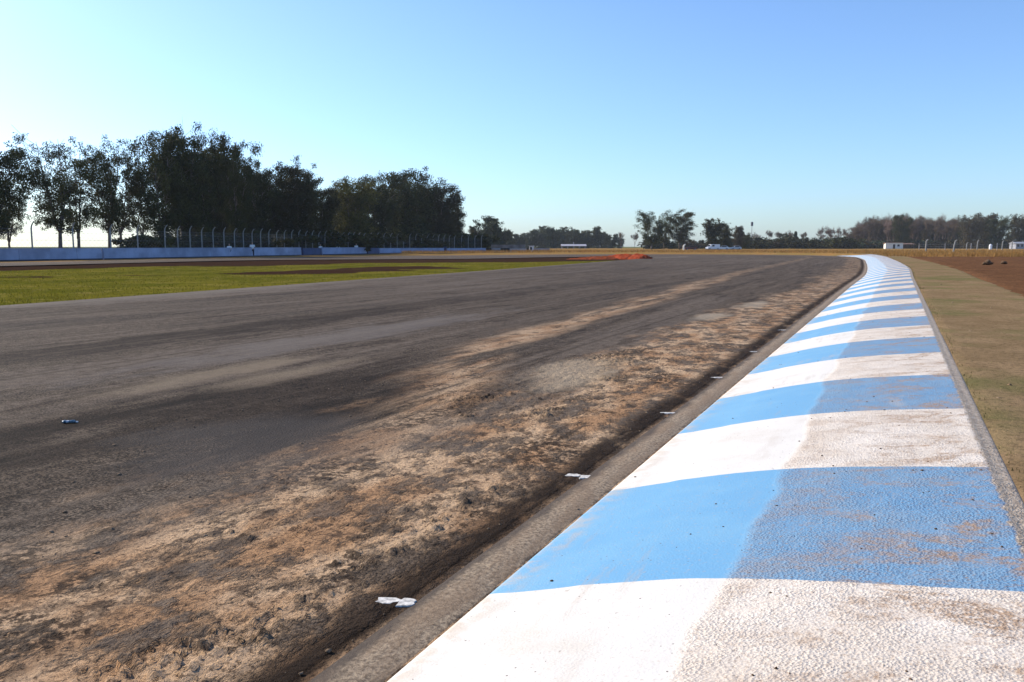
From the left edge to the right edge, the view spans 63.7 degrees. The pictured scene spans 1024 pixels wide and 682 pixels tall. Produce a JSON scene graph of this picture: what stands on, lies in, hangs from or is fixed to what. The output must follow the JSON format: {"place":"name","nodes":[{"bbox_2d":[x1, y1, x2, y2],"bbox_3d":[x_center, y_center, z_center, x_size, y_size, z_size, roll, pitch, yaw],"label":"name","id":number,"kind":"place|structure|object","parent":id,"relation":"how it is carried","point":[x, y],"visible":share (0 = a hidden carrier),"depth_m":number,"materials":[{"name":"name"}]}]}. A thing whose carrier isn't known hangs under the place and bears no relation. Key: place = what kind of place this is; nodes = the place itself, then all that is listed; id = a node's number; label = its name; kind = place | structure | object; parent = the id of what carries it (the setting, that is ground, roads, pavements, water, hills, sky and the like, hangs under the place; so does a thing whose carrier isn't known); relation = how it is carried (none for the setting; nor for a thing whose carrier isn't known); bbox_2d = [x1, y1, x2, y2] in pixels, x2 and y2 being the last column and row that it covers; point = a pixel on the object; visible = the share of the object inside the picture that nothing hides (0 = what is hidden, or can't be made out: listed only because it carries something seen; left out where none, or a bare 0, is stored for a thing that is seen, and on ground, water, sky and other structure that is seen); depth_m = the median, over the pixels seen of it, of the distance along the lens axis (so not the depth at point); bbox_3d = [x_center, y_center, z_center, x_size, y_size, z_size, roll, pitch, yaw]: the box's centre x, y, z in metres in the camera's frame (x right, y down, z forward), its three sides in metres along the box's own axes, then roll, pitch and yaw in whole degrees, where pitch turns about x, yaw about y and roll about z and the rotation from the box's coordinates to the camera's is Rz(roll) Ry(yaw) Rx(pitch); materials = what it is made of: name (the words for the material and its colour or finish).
{"place":"outdoors","nodes":[
{"label":"outdoors","id":0,"kind":"place"},
{"bbox_2d":[0,260,614,304],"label":"grass","id":1,"kind":"structure","parent":0,"point":[191,280],"depth_m":33.12,"materials":[{"name":"green plant"}]},
{"bbox_2d":[1,247,642,248],"bbox_3d":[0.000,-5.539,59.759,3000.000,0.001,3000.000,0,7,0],"label":"ground","id":2,"kind":"structure","parent":0,"point":[118,247],"depth_m":770.08,"materials":[{"name":"brown soil"}]},
{"bbox_2d":[0,257,652,305],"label":"infield","id":3,"kind":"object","parent":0,"point":[344,270],"visible":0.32,"depth_m":39.15,"materials":[{"name":"green plant"}]},
{"bbox_2d":[0,248,51,261],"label":"barrier wall","id":4,"kind":"structure","parent":3,"relation":"on","point":[24,254],"depth_m":66.32,"materials":[{"name":"blue paint"}]},
{"bbox_2d":[50,248,102,259],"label":"barrier wall","id":5,"kind":"structure","parent":3,"relation":"on","point":[76,253],"depth_m":70.79,"materials":[{"name":"blue paint"}]},
{"bbox_2d":[102,247,301,259],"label":"barrier wall","id":6,"kind":"structure","parent":3,"relation":"on","point":[131,253],"depth_m":84.69,"materials":[{"name":"blue paint"}]},
{"bbox_2d":[301,248,321,255],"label":"barrier wall","id":7,"kind":"structure","parent":3,"relation":"on","point":[310,251],"depth_m":106.91,"materials":[{"name":"blue concrete"}]},
{"bbox_2d":[570,256,617,259],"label":"earth heap","id":8,"kind":"object","parent":3,"relation":"on","point":[599,258],"visible":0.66,"depth_m":78.66,"materials":[{"name":"soil"}]},
{"bbox_2d":[615,253,652,258],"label":"earth heap","id":9,"kind":"object","parent":3,"relation":"on","point":[633,256],"visible":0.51,"depth_m":78.66,"materials":[{"name":"soil"}]},
{"bbox_2d":[0,254,867,681],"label":"race track","id":10,"kind":"structure","parent":0,"point":[126,372],"depth_m":11.64,"materials":[{"name":"grey asphalt"}]},
{"bbox_2d":[0,331,766,681],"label":"dirt crust","id":11,"kind":"object","parent":10,"relation":"on","point":[338,537],"visible":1,"depth_m":3.78,"materials":[{"name":"dirt"}]},
{"bbox_2d":[375,597,401,603],"bbox_3d":[-0.414,0.883,2.797,0.104,0.007,0.055,0,7,0],"label":"paint mark","id":12,"kind":"object","parent":10,"relation":"on","point":[386,600],"visible":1,"depth_m":2.80,"materials":[{"name":"white paint"}]},
{"bbox_2d":[17,321,768,674],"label":"loose gravel","id":13,"kind":"structure","parent":10,"relation":"on","point":[295,479],"depth_m":4.20,"materials":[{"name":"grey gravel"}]},
{"bbox_2d":[395,598,416,606],"bbox_3d":[-0.357,0.884,2.787,0.069,0.007,0.066,0,7,0],"label":"paint mark","id":14,"kind":"object","parent":10,"relation":"on","point":[406,602],"visible":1,"depth_m":2.78,"materials":[{"name":"white paint"}]},
{"bbox_2d":[309,254,866,681],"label":"gutter","id":15,"kind":"object","parent":10,"relation":"on","point":[381,655],"visible":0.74,"depth_m":3.21,"materials":[{"name":"concrete"}]},
{"bbox_2d":[387,254,1023,681],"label":"kerb","id":16,"kind":"structure","parent":10,"relation":"on","point":[913,592],"depth_m":2.75,"materials":[{"name":"paint"}]},
{"bbox_2d":[412,307,1020,679],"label":"dirt crumbs","id":17,"kind":"object","parent":16,"relation":"on","point":[855,505],"visible":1,"depth_m":2.99,"materials":[{"name":"brown soil"}]},
{"bbox_2d":[0,248,1023,262],"bbox_3d":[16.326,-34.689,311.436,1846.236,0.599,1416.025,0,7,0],"label":"field","id":18,"kind":"structure","parent":0,"point":[634,252],"depth_m":120.54,"materials":[{"name":"brown plant"}]},
{"bbox_2d":[0,176,30,247],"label":"eucalyptus tree","id":19,"kind":"object","parent":18,"relation":"on","point":[14,230],"visible":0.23,"depth_m":91.30,"materials":[{"name":"green plant"}]},
{"bbox_2d":[0,133,43,239],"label":"eucalyptus tree","id":20,"kind":"object","parent":18,"relation":"on","point":[7,186],"visible":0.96,"depth_m":79.50,"materials":[{"name":"green plant"}]},
{"bbox_2d":[3,132,100,247],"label":"eucalyptus tree","id":21,"kind":"object","parent":18,"relation":"on","point":[51,219],"visible":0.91,"depth_m":83.63,"materials":[{"name":"green plant"}]},
{"bbox_2d":[28,136,108,247],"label":"eucalyptus tree","id":22,"kind":"object","parent":18,"relation":"on","point":[54,155],"visible":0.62,"depth_m":87.31,"materials":[{"name":"green plant"}]},
{"bbox_2d":[62,134,138,247],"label":"eucalyptus tree","id":23,"kind":"object","parent":18,"relation":"on","point":[109,211],"visible":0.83,"depth_m":90.11,"materials":[{"name":"green plant"}]},
{"bbox_2d":[92,143,148,239],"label":"eucalyptus tree","id":24,"kind":"object","parent":18,"relation":"on","point":[132,190],"visible":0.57,"depth_m":92.93,"materials":[{"name":"green plant"}]},
{"bbox_2d":[124,171,155,234],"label":"eucalyptus tree","id":25,"kind":"object","parent":18,"relation":"on","point":[141,229],"visible":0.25,"depth_m":96.80,"materials":[{"name":"green plant"}]},
{"bbox_2d":[117,233,176,247],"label":"bush","id":26,"kind":"object","parent":18,"relation":"on","point":[145,240],"visible":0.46,"depth_m":84.13,"materials":[{"name":"green plant"}]},
{"bbox_2d":[111,236,187,244],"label":"bush","id":27,"kind":"object","parent":18,"relation":"on","point":[116,242],"visible":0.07,"depth_m":90.50,"materials":[{"name":"green plant"}]},
{"bbox_2d":[117,128,191,236],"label":"eucalyptus tree","id":28,"kind":"object","parent":18,"relation":"on","point":[161,219],"visible":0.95,"depth_m":93.69,"materials":[{"name":"green plant"}]},
{"bbox_2d":[123,236,201,247],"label":"bush","id":29,"kind":"object","parent":18,"relation":"on","point":[188,244],"visible":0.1,"depth_m":89.89,"materials":[{"name":"green plant"}]},
{"bbox_2d":[142,121,218,234],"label":"eucalyptus tree","id":30,"kind":"object","parent":18,"relation":"on","point":[189,217],"visible":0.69,"depth_m":96.88,"materials":[{"name":"green plant"}]},
{"bbox_2d":[153,148,225,239],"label":"eucalyptus tree","id":31,"kind":"object","parent":18,"relation":"on","point":[191,231],"visible":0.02,"depth_m":115.04,"materials":[{"name":"green plant"}]},
{"bbox_2d":[180,234,222,247],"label":"bush","id":32,"kind":"object","parent":18,"relation":"on","point":[207,242],"visible":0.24,"depth_m":94.74,"materials":[{"name":"green plant"}]},
{"bbox_2d":[176,134,228,237],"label":"eucalyptus tree","id":33,"kind":"object","parent":18,"relation":"on","point":[206,212],"visible":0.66,"depth_m":99.97,"materials":[{"name":"green plant"}]},
{"bbox_2d":[185,145,251,235],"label":"eucalyptus tree","id":34,"kind":"object","parent":18,"relation":"on","point":[220,229],"visible":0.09,"depth_m":114.17,"materials":[{"name":"green plant"}]},
{"bbox_2d":[207,128,264,236],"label":"eucalyptus tree","id":35,"kind":"object","parent":18,"relation":"on","point":[234,221],"visible":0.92,"depth_m":101.09,"materials":[{"name":"green plant"}]},
{"bbox_2d":[206,232,266,247],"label":"bush","id":36,"kind":"object","parent":18,"relation":"on","point":[238,243],"visible":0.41,"depth_m":96.81,"materials":[{"name":"green plant"}]},
{"bbox_2d":[0,222,482,248],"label":"catch fence","id":37,"kind":"object","parent":18,"relation":"on","point":[178,245],"visible":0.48,"depth_m":90.44,"materials":[{"name":"metal"}]},
{"bbox_2d":[231,157,292,232],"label":"eucalyptus tree","id":38,"kind":"object","parent":18,"relation":"on","point":[259,215],"visible":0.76,"depth_m":111.83,"materials":[{"name":"green plant"}]},
{"bbox_2d":[244,230,287,246],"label":"bush","id":39,"kind":"object","parent":18,"relation":"on","point":[266,234],"visible":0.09,"depth_m":106.63,"materials":[{"name":"green plant"}]},
{"bbox_2d":[241,235,295,246],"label":"bush","id":40,"kind":"object","parent":18,"relation":"on","point":[289,241],"visible":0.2,"depth_m":102.70,"materials":[{"name":"green plant"}]},
{"bbox_2d":[242,231,316,246],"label":"bush","id":41,"kind":"object","parent":18,"relation":"on","point":[310,238],"visible":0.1,"depth_m":108.02,"materials":[{"name":"green plant"}]},
{"bbox_2d":[254,161,317,234],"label":"eucalyptus tree","id":42,"kind":"object","parent":18,"relation":"on","point":[284,223],"visible":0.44,"depth_m":115.46,"materials":[{"name":"green plant"}]},
{"bbox_2d":[274,155,327,233],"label":"eucalyptus tree","id":43,"kind":"object","parent":18,"relation":"on","point":[301,226],"visible":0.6,"depth_m":117.90,"materials":[{"name":"green plant"}]},
{"bbox_2d":[289,233,320,247],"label":"bush","id":44,"kind":"object","parent":18,"relation":"on","point":[315,244],"visible":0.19,"depth_m":111.83,"materials":[{"name":"green plant"}]},
{"bbox_2d":[304,180,342,235],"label":"eucalyptus tree","id":45,"kind":"object","parent":18,"relation":"on","point":[330,205],"visible":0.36,"depth_m":123.27,"materials":[{"name":"green plant"}]},
{"bbox_2d":[303,230,364,246],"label":"bush","id":46,"kind":"object","parent":18,"relation":"on","point":[333,239],"visible":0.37,"depth_m":117.06,"materials":[{"name":"green plant"}]},
{"bbox_2d":[320,247,366,254],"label":"barrier wall","id":47,"kind":"structure","parent":18,"relation":"on","point":[341,250],"depth_m":116.15,"materials":[{"name":"blue paint"}]},
{"bbox_2d":[327,176,383,240],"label":"eucalyptus tree","id":48,"kind":"object","parent":18,"relation":"on","point":[356,221],"visible":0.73,"depth_m":134.84,"materials":[{"name":"green plant"}]},
{"bbox_2d":[331,170,389,230],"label":"eucalyptus tree","id":49,"kind":"object","parent":18,"relation":"on","point":[374,181],"visible":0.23,"depth_m":143.77,"materials":[{"name":"green plant"}]},
{"bbox_2d":[345,233,376,251],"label":"bush","id":50,"kind":"object","parent":18,"relation":"on","point":[365,243],"visible":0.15,"depth_m":123.87,"materials":[{"name":"green plant"}]},
{"bbox_2d":[367,234,397,247],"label":"bush","id":51,"kind":"object","parent":18,"relation":"on","point":[391,240],"visible":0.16,"depth_m":131.78,"materials":[{"name":"green plant"}]},
{"bbox_2d":[366,183,404,233],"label":"eucalyptus tree","id":52,"kind":"object","parent":18,"relation":"on","point":[384,219],"visible":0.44,"depth_m":149.48,"materials":[{"name":"green plant"}]},
{"bbox_2d":[362,230,409,247],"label":"bush","id":53,"kind":"object","parent":18,"relation":"on","point":[403,237],"visible":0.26,"depth_m":137.35,"materials":[{"name":"green plant"}]},
{"bbox_2d":[379,248,443,253],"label":"barrier wall","id":54,"kind":"structure","parent":18,"relation":"on","point":[390,250],"depth_m":134.41,"materials":[{"name":"blue paint"}]},
{"bbox_2d":[381,166,449,235],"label":"eucalyptus tree","id":55,"kind":"object","parent":18,"relation":"on","point":[413,211],"visible":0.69,"depth_m":156.41,"materials":[{"name":"green plant"}]},
{"bbox_2d":[398,234,442,247],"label":"bush","id":56,"kind":"object","parent":18,"relation":"on","point":[417,243],"visible":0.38,"depth_m":142.96,"materials":[{"name":"green plant"}]},
{"bbox_2d":[413,176,465,234],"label":"eucalyptus tree","id":57,"kind":"object","parent":18,"relation":"on","point":[453,202],"visible":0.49,"depth_m":161.89,"materials":[{"name":"green plant"}]},
{"bbox_2d":[421,231,471,247],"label":"bush","id":58,"kind":"object","parent":18,"relation":"on","point":[458,236],"visible":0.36,"depth_m":157.09,"materials":[{"name":"green plant"}]},
{"bbox_2d":[438,207,467,234],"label":"eucalyptus tree","id":59,"kind":"object","parent":18,"relation":"on","point":[461,225],"visible":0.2,"depth_m":169.21,"materials":[{"name":"green plant"}]},
{"bbox_2d":[446,248,485,252],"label":"barrier wall","id":60,"kind":"structure","parent":18,"relation":"on","point":[466,249],"depth_m":152.82,"materials":[{"name":"blue paint"}]},
{"bbox_2d":[463,233,488,247],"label":"bush","id":61,"kind":"object","parent":18,"relation":"on","point":[474,240],"visible":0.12,"depth_m":163.53,"materials":[{"name":"green plant"}]},
{"bbox_2d":[460,233,500,247],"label":"bush","id":62,"kind":"object","parent":18,"relation":"on","point":[485,243],"visible":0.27,"depth_m":165.02,"materials":[{"name":"green plant"}]},
{"bbox_2d":[473,215,503,247],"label":"leafy tree","id":63,"kind":"object","parent":18,"relation":"on","point":[491,225],"visible":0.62,"depth_m":258.49,"materials":[{"name":"green plant"}]},
{"bbox_2d":[498,227,512,244],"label":"leafy tree","id":64,"kind":"object","parent":18,"relation":"on","point":[506,238],"visible":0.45,"depth_m":286.31,"materials":[{"name":"green plant"}]},
{"bbox_2d":[491,245,524,248],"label":"board fence","id":65,"kind":"object","parent":18,"relation":"on","point":[510,246],"visible":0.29,"depth_m":180.81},
{"bbox_2d":[524,229,541,247],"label":"tree","id":66,"kind":"object","parent":18,"relation":"on","point":[529,237],"visible":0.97,"depth_m":395.88,"materials":[{"name":"green plant"}]},
{"bbox_2d":[536,232,545,247],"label":"tree","id":67,"kind":"object","parent":18,"relation":"on","point":[541,239],"visible":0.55,"depth_m":425.30,"materials":[{"name":"green plant"}]},
{"bbox_2d":[541,227,561,247],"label":"tree","id":68,"kind":"object","parent":18,"relation":"on","point":[552,238],"visible":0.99,"depth_m":395.23,"materials":[{"name":"green plant"}]},
{"bbox_2d":[564,230,580,247],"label":"tree","id":69,"kind":"object","parent":18,"relation":"on","point":[573,236],"visible":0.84,"depth_m":396.14,"materials":[{"name":"green plant"}]},
{"bbox_2d":[582,226,603,247],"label":"tree","id":70,"kind":"object","parent":18,"relation":"on","point":[595,237],"visible":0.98,"depth_m":395.40,"materials":[{"name":"green plant"}]},
{"bbox_2d":[605,234,618,247],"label":"tree","id":71,"kind":"object","parent":18,"relation":"on","point":[613,243],"visible":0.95,"depth_m":396.40,"materials":[{"name":"green plant"}]},
{"bbox_2d":[634,209,671,249],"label":"eucalyptus tree","id":72,"kind":"object","parent":18,"relation":"on","point":[652,239],"visible":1,"depth_m":237.21,"materials":[{"name":"green plant"}]},
{"bbox_2d":[637,238,674,248],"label":"bush","id":73,"kind":"object","parent":18,"relation":"on","point":[657,245],"visible":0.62,"depth_m":294.89,"materials":[{"name":"green plant"}]},
{"bbox_2d":[661,209,697,249],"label":"eucalyptus tree","id":74,"kind":"object","parent":18,"relation":"on","point":[681,236],"visible":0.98,"depth_m":240.68,"materials":[{"name":"green plant"}]},
{"bbox_2d":[677,240,703,248],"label":"bush","id":75,"kind":"object","parent":18,"relation":"on","point":[690,244],"visible":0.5,"depth_m":310.07,"materials":[{"name":"green plant"}]},
{"bbox_2d":[700,218,725,248],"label":"leafy tree","id":76,"kind":"object","parent":18,"relation":"on","point":[715,230],"visible":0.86,"depth_m":247.04,"materials":[{"name":"green plant"}]},
{"bbox_2d":[717,223,735,247],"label":"leafy tree","id":77,"kind":"object","parent":18,"relation":"on","point":[726,235],"visible":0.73,"depth_m":258.74,"materials":[{"name":"green plant"}]},
{"bbox_2d":[731,225,744,246],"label":"leafy tree","id":78,"kind":"object","parent":18,"relation":"on","point":[737,235],"visible":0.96,"depth_m":265.01,"materials":[{"name":"green plant"}]},
{"bbox_2d":[742,233,751,248],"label":"leafy tree","id":79,"kind":"object","parent":18,"relation":"on","point":[746,242],"visible":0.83,"depth_m":287.10,"materials":[{"name":"green plant"}]},
{"bbox_2d":[731,237,775,248],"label":"bush","id":80,"kind":"object","parent":18,"relation":"on","point":[759,243],"visible":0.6,"depth_m":296.22,"materials":[{"name":"green plant"}]},
{"bbox_2d":[777,236,823,248],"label":"bush","id":81,"kind":"object","parent":18,"relation":"on","point":[802,243],"visible":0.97,"depth_m":299.93,"materials":[{"name":"green plant"}]},
{"bbox_2d":[821,236,865,248],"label":"bush","id":82,"kind":"object","parent":18,"relation":"on","point":[844,243],"visible":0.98,"depth_m":300.98,"materials":[{"name":"green plant"}]},
{"bbox_2d":[851,223,864,239],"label":"tree","id":83,"kind":"object","parent":18,"relation":"on","point":[855,231],"visible":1,"depth_m":357.82,"materials":[{"name":"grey plant"}]},
{"bbox_2d":[862,221,875,240],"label":"tree","id":84,"kind":"object","parent":18,"relation":"on","point":[871,226],"visible":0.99,"depth_m":344.75,"materials":[{"name":"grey plant"}]},
{"bbox_2d":[866,224,887,243],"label":"tree","id":85,"kind":"object","parent":18,"relation":"on","point":[881,229],"visible":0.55,"depth_m":367.40,"materials":[{"name":"green plant"}]},
{"bbox_2d":[882,215,893,240],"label":"tree","id":86,"kind":"object","parent":18,"relation":"on","point":[889,223],"visible":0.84,"depth_m":346.29,"materials":[{"name":"grey plant"}]},
{"bbox_2d":[883,242,903,248],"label":"hut","id":87,"kind":"object","parent":18,"relation":"on","point":[893,245],"visible":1,"depth_m":313.96,"materials":[{"name":"white paint"}]},
{"bbox_2d":[890,214,913,242],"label":"tree","id":88,"kind":"object","parent":18,"relation":"on","point":[903,232],"visible":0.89,"depth_m":335.97,"materials":[{"name":"green plant"}]},
{"bbox_2d":[911,239,933,248],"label":"bush","id":89,"kind":"object","parent":18,"relation":"on","point":[922,243],"visible":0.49,"depth_m":336.28,"materials":[{"name":"green plant"}]},
{"bbox_2d":[923,219,935,239],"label":"tree","id":90,"kind":"object","parent":18,"relation":"on","point":[930,225],"visible":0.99,"depth_m":346.68,"materials":[{"name":"grey plant"}]},
{"bbox_2d":[920,225,939,241],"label":"tree","id":91,"kind":"object","parent":18,"relation":"on","point":[925,237],"visible":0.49,"depth_m":367.69,"materials":[{"name":"green plant"}]},
{"bbox_2d":[928,216,947,239],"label":"tree","id":92,"kind":"object","parent":18,"relation":"on","point":[938,227],"visible":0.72,"depth_m":357.69,"materials":[{"name":"grey plant"}]},
{"bbox_2d":[927,240,955,248],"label":"bush","id":93,"kind":"object","parent":18,"relation":"on","point":[936,244],"visible":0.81,"depth_m":332.66,"materials":[{"name":"green plant"}]},
{"bbox_2d":[942,223,960,241],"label":"tree","id":94,"kind":"object","parent":18,"relation":"on","point":[954,227],"visible":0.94,"depth_m":346.20,"materials":[{"name":"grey plant"}]},
{"bbox_2d":[919,243,1023,248],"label":"wire fence","id":95,"kind":"object","parent":18,"relation":"on","point":[971,246],"visible":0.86,"depth_m":194.59,"materials":[{"name":"grey metal"}]},
{"bbox_2d":[956,214,988,248],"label":"round tree","id":96,"kind":"object","parent":18,"relation":"on","point":[969,234],"visible":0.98,"depth_m":325.91,"materials":[{"name":"green plant"}]},
{"bbox_2d":[973,212,1000,248],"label":"round tree","id":97,"kind":"object","parent":18,"relation":"on","point":[983,236],"visible":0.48,"depth_m":332.15,"materials":[{"name":"green plant"}]},
{"bbox_2d":[984,215,1014,248],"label":"round tree","id":98,"kind":"object","parent":18,"relation":"on","point":[999,235],"visible":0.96,"depth_m":326.25,"materials":[{"name":"green plant"}]},
{"bbox_2d":[1005,213,1023,241],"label":"round tree","id":99,"kind":"object","parent":18,"relation":"on","point":[1017,233],"visible":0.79,"depth_m":331.93,"materials":[{"name":"green plant"}]},
{"bbox_2d":[0,0,1023,246],"label":"sky","id":100,"kind":"structure","parent":0,"point":[782,116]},
{"bbox_2d":[873,254,1023,501],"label":"verge","id":101,"kind":"structure","parent":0,"point":[997,348],"depth_m":7.89,"materials":[{"name":"green plant"}]},
{"bbox_2d":[910,256,1023,296],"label":"ploughed field","id":102,"kind":"structure","parent":0,"point":[1009,275],"depth_m":32.79,"materials":[{"name":"red soil"}]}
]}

